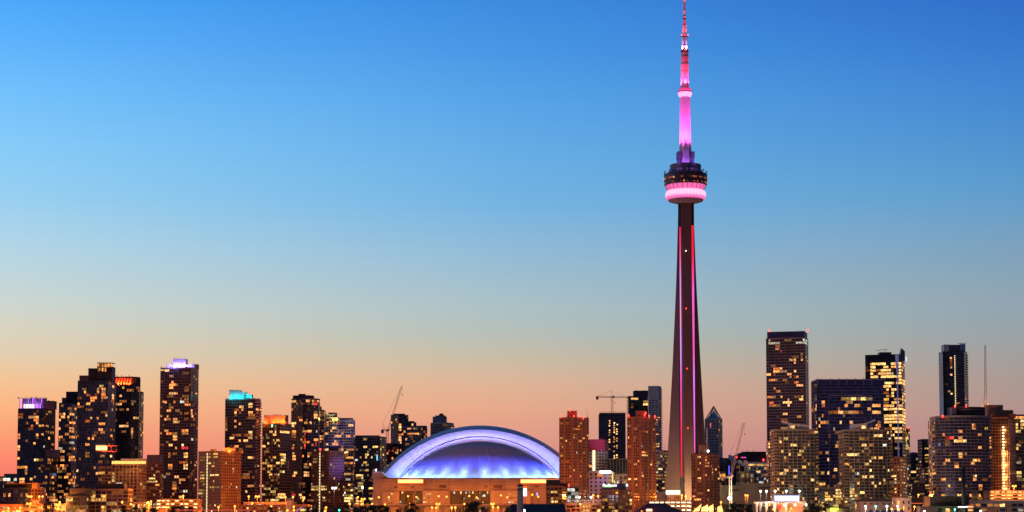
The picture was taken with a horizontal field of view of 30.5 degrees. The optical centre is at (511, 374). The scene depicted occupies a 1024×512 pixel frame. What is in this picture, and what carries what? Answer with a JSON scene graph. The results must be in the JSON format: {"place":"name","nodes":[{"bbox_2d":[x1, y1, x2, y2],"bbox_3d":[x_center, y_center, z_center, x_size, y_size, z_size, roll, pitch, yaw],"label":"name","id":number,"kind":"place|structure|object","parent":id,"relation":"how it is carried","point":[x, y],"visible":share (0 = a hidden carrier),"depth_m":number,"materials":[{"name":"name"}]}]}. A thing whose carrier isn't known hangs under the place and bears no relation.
{"place":"outdoors","nodes":[
{"label":"outdoors","id":0,"kind":"place"},
{"bbox_2d":[0,474,16,487],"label":"office block","id":1,"kind":"structure","parent":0,"point":[8,478],"depth_m":1977.02,"materials":[{"name":"grey concrete"}]},
{"bbox_2d":[0,504,26,511],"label":"terrace house","id":2,"kind":"structure","parent":0,"point":[12,507],"depth_m":1605.96,"materials":[{"name":"orange paint"}]},
{"bbox_2d":[29,500,41,511],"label":"terrace house","id":3,"kind":"structure","parent":0,"point":[34,506],"depth_m":1607.02,"materials":[{"name":"orange paint"}]},
{"bbox_2d":[17,396,56,484],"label":"condo tower","id":4,"kind":"structure","parent":0,"point":[36,427],"depth_m":1902.50,"materials":[{"name":"black glass"}]},
{"bbox_2d":[33,450,59,511],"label":"condo block","id":5,"kind":"structure","parent":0,"point":[46,470],"depth_m":1879.97,"materials":[{"name":"black glass"}]},
{"bbox_2d":[58,392,77,502],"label":"condo tower","id":6,"kind":"structure","parent":0,"point":[67,439],"depth_m":1906.80,"materials":[{"name":"black glass"}]},
{"bbox_2d":[66,489,92,511],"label":"glass block","id":7,"kind":"structure","parent":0,"point":[78,500],"depth_m":1638.01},
{"bbox_2d":[76,362,117,488],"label":"condo tower","id":8,"kind":"structure","parent":0,"point":[96,416],"depth_m":1885.73,"materials":[{"name":"black glass"}]},
{"bbox_2d":[97,467,110,487],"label":"condo block","id":9,"kind":"structure","parent":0,"point":[104,474],"depth_m":1762.63,"materials":[{"name":"brown concrete"}]},
{"bbox_2d":[91,483,132,511],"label":"midrise block","id":10,"kind":"structure","parent":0,"point":[109,497],"depth_m":1648.38,"materials":[{"name":"brown concrete"}]},
{"bbox_2d":[115,375,140,463],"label":"condo tower","id":11,"kind":"structure","parent":0,"point":[127,440],"depth_m":2001.32,"materials":[{"name":"black glass"}]},
{"bbox_2d":[111,459,147,501],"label":"hotel block","id":12,"kind":"structure","parent":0,"point":[131,473],"depth_m":1760.62,"materials":[{"name":"brown concrete"}]},
{"bbox_2d":[132,502,148,511],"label":"pavilion","id":13,"kind":"structure","parent":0,"point":[140,505],"depth_m":1655.79,"materials":[{"name":"beige concrete"}]},
{"bbox_2d":[139,391,143,458],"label":"condo tower","id":14,"kind":"structure","parent":0,"point":[141,421],"depth_m":2047.75,"materials":[{"name":"black glass"}]},
{"bbox_2d":[147,455,163,511],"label":"brick tower","id":15,"kind":"structure","parent":0,"point":[155,471],"depth_m":1847.63,"materials":[{"name":"brown brick"}]},
{"bbox_2d":[159,358,198,498],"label":"condo tower","id":16,"kind":"structure","parent":0,"point":[178,423],"depth_m":1904.53,"materials":[{"name":"brown metal"}]},
{"bbox_2d":[198,448,241,511],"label":"brick slab block","id":17,"kind":"structure","parent":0,"point":[219,478],"depth_m":1807.47,"materials":[{"name":"brown brick"}]},
{"bbox_2d":[225,389,261,504],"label":"condo tower","id":18,"kind":"structure","parent":0,"point":[243,422],"depth_m":1953.95,"materials":[{"name":"black glass"}]},
{"bbox_2d":[239,505,285,511],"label":"shore building","id":19,"kind":"structure","parent":0,"point":[259,508],"depth_m":1645.73,"materials":[{"name":"orange paint"}]},
{"bbox_2d":[261,414,291,501],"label":"condo tower","id":20,"kind":"structure","parent":0,"point":[276,455],"depth_m":1954.15,"materials":[{"name":"brown concrete"}]},
{"bbox_2d":[286,497,292,511],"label":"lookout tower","id":21,"kind":"structure","parent":0,"point":[289,504],"depth_m":1604.31,"materials":[{"name":"concrete"}]},
{"bbox_2d":[292,504,309,511],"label":"shore building","id":22,"kind":"structure","parent":0,"point":[297,507],"depth_m":1650.85,"materials":[{"name":"orange paint"}]},
{"bbox_2d":[291,394,319,509],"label":"condo tower","id":23,"kind":"structure","parent":0,"point":[305,415],"depth_m":2003.92,"materials":[{"name":"black glass"}]},
{"bbox_2d":[311,447,344,511],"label":"brick slab block","id":24,"kind":"structure","parent":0,"point":[327,471],"depth_m":1955.68,"materials":[{"name":"brown brick"}]},
{"bbox_2d":[325,413,339,450],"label":"condo tower","id":25,"kind":"structure","parent":0,"point":[332,424],"depth_m":2061.71,"materials":[{"name":"blue glass"}]},
{"bbox_2d":[339,418,354,511],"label":"condo tower","id":26,"kind":"structure","parent":0,"point":[347,436],"depth_m":2075.14,"materials":[{"name":"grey glass"}]},
{"bbox_2d":[355,435,386,511],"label":"condo block","id":27,"kind":"structure","parent":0,"point":[370,453],"depth_m":2112.74,"materials":[{"name":"black glass"}]},
{"bbox_2d":[391,414,407,458],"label":"condo tower","id":28,"kind":"structure","parent":0,"point":[399,421],"depth_m":2203.87,"materials":[{"name":"black glass"}]},
{"bbox_2d":[401,426,426,477],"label":"condo tower","id":29,"kind":"structure","parent":0,"point":[411,436],"depth_m":2196.12,"materials":[{"name":"black glass"}]},
{"bbox_2d":[430,413,454,453],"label":"condo tower","id":30,"kind":"structure","parent":0,"point":[440,423],"depth_m":2307.25,"materials":[{"name":"glass"}]},
{"bbox_2d":[0,0,1023,500],"label":"sky","id":31,"kind":"structure","parent":0,"point":[462,206],"materials":[{"name":"blue"}]},
{"bbox_2d":[517,484,523,511],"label":"lookout tower","id":32,"kind":"structure","parent":0,"point":[520,489],"depth_m":1584.57,"materials":[{"name":"concrete"}]},
{"bbox_2d":[568,487,578,502],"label":"glass block","id":33,"kind":"structure","parent":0,"point":[573,492],"depth_m":1736.41,"materials":[{"name":"grey glass"}]},
{"bbox_2d":[559,409,588,502],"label":"brick apartment tower","id":34,"kind":"structure","parent":0,"point":[573,450],"depth_m":1806.25,"materials":[{"name":"red brick"}]},
{"bbox_2d":[565,498,601,511],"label":"brick terrace block","id":35,"kind":"structure","parent":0,"point":[586,507],"depth_m":1655.73,"materials":[{"name":"brown brick"}]},
{"bbox_2d":[589,439,608,470],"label":"office block","id":36,"kind":"structure","parent":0,"point":[598,453],"depth_m":2050.28,"materials":[{"name":"grey concrete"}]},
{"bbox_2d":[589,471,613,502],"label":"white block","id":37,"kind":"structure","parent":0,"point":[597,479],"depth_m":1898.76,"materials":[{"name":"grey concrete"}]},
{"bbox_2d":[608,458,626,473],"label":"office block","id":38,"kind":"structure","parent":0,"point":[617,465],"depth_m":2097.91,"materials":[{"name":"grey concrete"}]},
{"bbox_2d":[614,474,626,482],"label":"old stone block","id":39,"kind":"structure","parent":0,"point":[620,478],"depth_m":1997.16,"materials":[{"name":"beige stone"}]},
{"bbox_2d":[627,390,647,416],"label":"office tower","id":40,"kind":"structure","parent":0,"point":[637,401],"depth_m":2403.71,"materials":[{"name":"black glass"}]},
{"bbox_2d":[627,411,656,511],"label":"brick apartment tower","id":41,"kind":"structure","parent":0,"point":[641,454],"depth_m":1795.09,"materials":[{"name":"red brick"}]},
{"bbox_2d":[648,386,662,449],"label":"concrete tower","id":42,"kind":"structure","parent":0,"point":[654,401],"depth_m":2396.36,"materials":[{"name":"grey concrete"}]},
{"bbox_2d":[656,450,667,491],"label":"office block","id":43,"kind":"structure","parent":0,"point":[661,461],"depth_m":2079.51,"materials":[{"name":"glass"}]},
{"bbox_2d":[666,490,682,499],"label":"round pavilion","id":44,"kind":"structure","parent":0,"point":[673,494],"depth_m":1876.34,"materials":[{"name":"beige concrete"}]},
{"bbox_2d":[691,445,719,511],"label":"brick apartment tower","id":45,"kind":"structure","parent":0,"point":[705,477],"depth_m":1783.84,"materials":[{"name":"brown brick"}]},
{"bbox_2d":[706,428,716,453],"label":"office block","id":46,"kind":"structure","parent":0,"point":[711,437],"depth_m":2470.34,"materials":[{"name":"blue glass"}]},
{"bbox_2d":[705,406,722,457],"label":"office tower","id":47,"kind":"structure","parent":0,"point":[713,420],"depth_m":2507.30,"materials":[{"name":"blue glass"}]},
{"bbox_2d":[719,458,739,484],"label":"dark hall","id":48,"kind":"structure","parent":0,"point":[725,462],"depth_m":2247.67,"materials":[{"name":"black glass"}]},
{"bbox_2d":[733,449,766,471],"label":"arena building","id":49,"kind":"structure","parent":0,"point":[753,456],"depth_m":2298.70,"materials":[{"name":"metal"}]},
{"bbox_2d":[745,462,766,482],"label":"office block","id":50,"kind":"structure","parent":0,"point":[760,468],"depth_m":2147.76,"materials":[{"name":"black glass"}]},
{"bbox_2d":[766,441,769,482],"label":"brown side block","id":51,"kind":"structure","parent":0,"point":[768,459],"depth_m":1999.50,"materials":[{"name":"beige concrete"}]},
{"bbox_2d":[766,329,808,440],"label":"hotel tower","id":52,"kind":"structure","parent":0,"point":[787,379],"depth_m":2262.07,"materials":[{"name":"brown metal"}]},
{"bbox_2d":[770,421,819,511],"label":"curved condo tower","id":53,"kind":"structure","parent":0,"point":[794,459],"depth_m":1750.88,"materials":[{"name":"beige concrete"}]},
{"bbox_2d":[811,378,884,486],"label":"office slab","id":54,"kind":"structure","parent":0,"point":[837,405],"depth_m":2202.80,"materials":[{"name":"blue glass"}]},
{"bbox_2d":[838,419,892,511],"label":"curved condo tower","id":55,"kind":"structure","parent":0,"point":[865,461],"depth_m":1750.83,"materials":[{"name":"beige concrete"}]},
{"bbox_2d":[865,348,906,457],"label":"office tower","id":56,"kind":"structure","parent":0,"point":[889,367],"depth_m":2409.11,"materials":[{"name":"black glass"}]},
{"bbox_2d":[871,364,905,431],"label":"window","id":57,"kind":"structure","parent":56,"relation":"in","point":[903,409],"depth_m":2416.31,"materials":[{"name":"yellow glass"}]},
{"bbox_2d":[891,457,907,497],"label":"ochre block","id":58,"kind":"structure","parent":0,"point":[899,475],"depth_m":1830.27,"materials":[{"name":"stone"}]},
{"bbox_2d":[906,427,909,452],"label":"slim tower","id":59,"kind":"structure","parent":0,"point":[907,439],"depth_m":2450.10,"materials":[{"name":"grey concrete"}]},
{"bbox_2d":[906,452,917,491],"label":"office block","id":60,"kind":"structure","parent":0,"point":[912,466],"depth_m":2298.50,"materials":[{"name":"black glass"}]},
{"bbox_2d":[908,482,924,511],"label":"brown block","id":61,"kind":"structure","parent":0,"point":[915,489],"depth_m":2086.22,"materials":[{"name":"concrete"}]},
{"bbox_2d":[917,439,928,481],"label":"office tower","id":62,"kind":"structure","parent":0,"point":[923,457],"depth_m":2250.09,"materials":[{"name":"black glass"}]},
{"bbox_2d":[921,468,928,495],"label":"brown block","id":63,"kind":"structure","parent":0,"point":[925,475],"depth_m":2097.34,"materials":[{"name":"concrete"}]},
{"bbox_2d":[939,343,968,415],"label":"condo tower","id":64,"kind":"structure","parent":0,"point":[953,378],"depth_m":2511.82,"materials":[{"name":"black glass"}]},
{"bbox_2d":[930,405,992,500],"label":"round condo tower","id":65,"kind":"structure","parent":0,"point":[963,435],"depth_m":1752.81,"materials":[{"name":"beige concrete"}]},
{"bbox_2d":[985,405,1016,489],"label":"unfinished tower","id":66,"kind":"structure","parent":0,"point":[1003,447],"depth_m":1854.16,"materials":[{"name":"brown concrete"}]},
{"bbox_2d":[983,490,1023,500],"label":"parking garage","id":67,"kind":"structure","parent":0,"point":[1003,495],"depth_m":1727.26,"materials":[{"name":"orange concrete"}]},
{"bbox_2d":[1013,414,1023,499],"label":"glass tower","id":68,"kind":"structure","parent":0,"point":[1019,418],"depth_m":1949.41,"materials":[{"name":"brown glass"}]},
{"bbox_3d":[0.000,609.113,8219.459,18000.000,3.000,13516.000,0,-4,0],"label":"ground","id":69,"kind":"structure","parent":0,"visible":0},
{"bbox_2d":[0,483,42,507],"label":"office block","id":70,"kind":"structure","parent":69,"relation":"on","point":[14,493],"depth_m":1686.71,"materials":[{"name":"brown concrete"}]},
{"bbox_2d":[31,488,45,510],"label":"brick block","id":71,"kind":"structure","parent":69,"relation":"on","point":[36,493],"depth_m":1696.70,"materials":[{"name":"orange brick"}]},
{"bbox_2d":[39,501,55,511],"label":"tree","id":72,"kind":"object","parent":69,"relation":"on","point":[46,508],"visible":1,"depth_m":1593.66,"materials":[{"name":"brown plant"}]},
{"bbox_2d":[54,503,65,511],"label":"white shopfront","id":73,"kind":"object","parent":69,"relation":"on","point":[62,507],"visible":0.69,"depth_m":1645.79,"materials":[{"name":"grey glass"}]},
{"bbox_2d":[156,499,201,511],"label":"parking garage","id":74,"kind":"structure","parent":69,"relation":"on","point":[195,503],"depth_m":1686.08,"materials":[{"name":"brown concrete"}]},
{"bbox_2d":[243,502,286,504],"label":"concourse","id":75,"kind":"structure","parent":69,"relation":"on","point":[266,503],"depth_m":1740.65,"materials":[{"name":"brown concrete"}]},
{"bbox_2d":[320,406,325,450],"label":"condo tower","id":76,"kind":"structure","parent":69,"relation":"on","point":[322,428],"depth_m":2046.03,"materials":[{"name":"brown metal"}]},
{"bbox_2d":[386,443,393,466],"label":"condo block","id":77,"kind":"structure","parent":69,"relation":"on","point":[391,452],"depth_m":2199.10,"materials":[{"name":"brown concrete"}]},
{"bbox_2d":[381,386,402,465],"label":"tower crane","id":78,"kind":"object","parent":69,"relation":"on","point":[384,429],"visible":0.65,"depth_m":2181.25,"materials":[{"name":"red paint"}]},
{"bbox_2d":[404,502,417,511],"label":"tree","id":79,"kind":"object","parent":69,"relation":"on","point":[411,509],"visible":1,"depth_m":1584.29,"materials":[{"name":"black plant"}]},
{"bbox_2d":[353,504,510,511],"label":"elevated highway","id":80,"kind":"structure","parent":69,"relation":"on","point":[441,506],"depth_m":1851.41,"materials":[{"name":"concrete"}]},
{"bbox_2d":[372,425,558,511],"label":"domed stadium","id":81,"kind":"object","parent":69,"relation":"on","point":[482,468],"visible":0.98,"depth_m":1944.16,"materials":[{"name":"metal"}]},
{"bbox_2d":[462,503,475,511],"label":"tree","id":82,"kind":"object","parent":69,"relation":"on","point":[468,505],"visible":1,"depth_m":1586.60,"materials":[{"name":"black plant"}]},
{"bbox_2d":[470,500,481,511],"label":"tree","id":83,"kind":"object","parent":69,"relation":"on","point":[476,504],"visible":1,"depth_m":1589.59,"materials":[{"name":"black plant"}]},
{"bbox_2d":[509,504,565,511],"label":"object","id":84,"kind":"object","parent":69,"relation":"on","point":[542,507],"visible":0.88,"depth_m":1604.67,"materials":[{"name":"black brick"}]},
{"bbox_2d":[546,480,569,504],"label":"apartment block","id":85,"kind":"structure","parent":69,"relation":"on","point":[556,491],"depth_m":1699.12,"materials":[{"name":"red brick"}]},
{"bbox_2d":[596,392,624,411],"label":"tower crane","id":86,"kind":"object","parent":69,"relation":"on","point":[597,397],"visible":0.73,"depth_m":2315.27,"materials":[{"name":"metal"}]},
{"bbox_2d":[598,411,625,457],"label":"unfinished tower","id":87,"kind":"structure","parent":69,"relation":"on","point":[612,428],"depth_m":2300.85,"materials":[{"name":"black glass"}]},
{"bbox_2d":[601,483,631,511],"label":"hotel block","id":88,"kind":"structure","parent":69,"relation":"on","point":[616,497],"depth_m":1680.25,"materials":[{"name":"red brick"}]},
{"bbox_2d":[633,503,681,511],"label":"shore restaurant","id":89,"kind":"structure","parent":69,"relation":"on","point":[653,507],"depth_m":1605.10,"materials":[{"name":"black brick"}]},
{"bbox_2d":[656,492,665,499],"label":"grey store","id":90,"kind":"structure","parent":69,"relation":"on","point":[661,496],"depth_m":1896.12,"materials":[{"name":"concrete"}]},
{"bbox_2d":[647,500,691,511],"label":"parking garage","id":91,"kind":"structure","parent":69,"relation":"on","point":[683,505],"depth_m":1686.02,"materials":[{"name":"brown concrete"}]},
{"bbox_2d":[664,0,707,510],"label":"communications tower","id":92,"kind":"structure","parent":69,"relation":"on","point":[685,180],"depth_m":2004.15,"materials":[{"name":"concrete"}]},
{"bbox_2d":[720,471,725,484],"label":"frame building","id":93,"kind":"structure","parent":69,"relation":"on","point":[722,473],"depth_m":2081.86,"materials":[{"name":"yellow concrete"}]},
{"bbox_2d":[720,485,739,511],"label":"exhibition shed","id":94,"kind":"structure","parent":69,"relation":"on","point":[724,492],"depth_m":1955.92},
{"bbox_2d":[727,502,737,511],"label":"tree","id":95,"kind":"object","parent":69,"relation":"on","point":[732,508],"visible":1,"depth_m":1600.31,"materials":[{"name":"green plant"}]},
{"bbox_2d":[721,423,744,506],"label":"tower crane","id":96,"kind":"object","parent":69,"relation":"on","point":[729,497],"visible":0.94,"depth_m":1897.10,"materials":[{"name":"white paint"}]},
{"bbox_2d":[734,503,745,511],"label":"tree","id":97,"kind":"object","parent":69,"relation":"on","point":[741,507],"visible":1,"depth_m":1598.72,"materials":[{"name":"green plant"}]},
{"bbox_2d":[737,472,756,482],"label":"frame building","id":98,"kind":"structure","parent":69,"relation":"on","point":[751,477],"depth_m":2081.13,"materials":[{"name":"grey concrete"}]},
{"bbox_2d":[744,503,753,511],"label":"tree","id":99,"kind":"object","parent":69,"relation":"on","point":[747,508],"visible":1,"depth_m":1595.83,"materials":[{"name":"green plant"}]},
{"bbox_2d":[735,483,770,511],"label":"exhibition shed","id":100,"kind":"structure","parent":69,"relation":"on","point":[752,490],"depth_m":1955.99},
{"bbox_2d":[754,496,806,511],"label":"open air stage","id":101,"kind":"object","parent":69,"relation":"on","point":[794,503],"visible":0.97,"depth_m":1627.58,"materials":[{"name":"white paint"}]},
{"bbox_2d":[803,502,815,511],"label":"tree","id":102,"kind":"object","parent":69,"relation":"on","point":[812,505],"visible":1,"depth_m":1601.12,"materials":[{"name":"brown plant"}]},
{"bbox_2d":[809,502,829,511],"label":"tree","id":103,"kind":"object","parent":69,"relation":"on","point":[818,508],"visible":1,"depth_m":1600.78,"materials":[{"name":"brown plant"}]},
{"bbox_2d":[818,487,841,511],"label":"condo podium","id":104,"kind":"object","parent":69,"relation":"on","point":[832,496],"visible":0.4,"depth_m":1766.21,"materials":[{"name":"beige concrete"}]},
{"bbox_2d":[824,507,844,511],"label":"kiosk","id":105,"kind":"object","parent":69,"relation":"on","point":[834,509],"visible":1,"depth_m":1597.23,"materials":[{"name":"beige concrete"}]},
{"bbox_2d":[855,498,891,511],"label":"arched hall","id":106,"kind":"structure","parent":69,"relation":"on","point":[879,503],"depth_m":1695.73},
{"bbox_2d":[892,498,910,511],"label":"beige hall","id":107,"kind":"structure","parent":69,"relation":"on","point":[904,504],"depth_m":1676.07,"materials":[{"name":"beige concrete"}]},
{"bbox_2d":[908,497,922,511],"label":"footbridge","id":108,"kind":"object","parent":69,"relation":"on","point":[916,500],"visible":0.45,"depth_m":1776.39,"materials":[{"name":"beige concrete"}]},
{"bbox_2d":[928,420,935,495],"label":"condo wing","id":109,"kind":"structure","parent":69,"relation":"on","point":[931,452],"depth_m":1768.47,"materials":[{"name":"grey concrete"}]},
{"bbox_2d":[916,496,968,511],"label":"power house","id":110,"kind":"structure","parent":69,"relation":"on","point":[944,503],"depth_m":1636.02,"materials":[{"name":"black brick"}]},
{"bbox_2d":[961,467,965,511],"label":"chimney","id":111,"kind":"object","parent":69,"relation":"on","point":[963,485],"visible":1,"depth_m":1628.12,"materials":[{"name":"metal"}]},
{"bbox_2d":[981,345,988,406],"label":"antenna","id":112,"kind":"object","parent":69,"relation":"on","point":[985,381],"visible":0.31,"depth_m":1894.69,"materials":[{"name":"red paint"}]},
{"bbox_2d":[968,501,1023,511],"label":"pink flats","id":113,"kind":"structure","parent":69,"relation":"on","point":[1000,506],"depth_m":1635.88,"materials":[{"name":"paint"}]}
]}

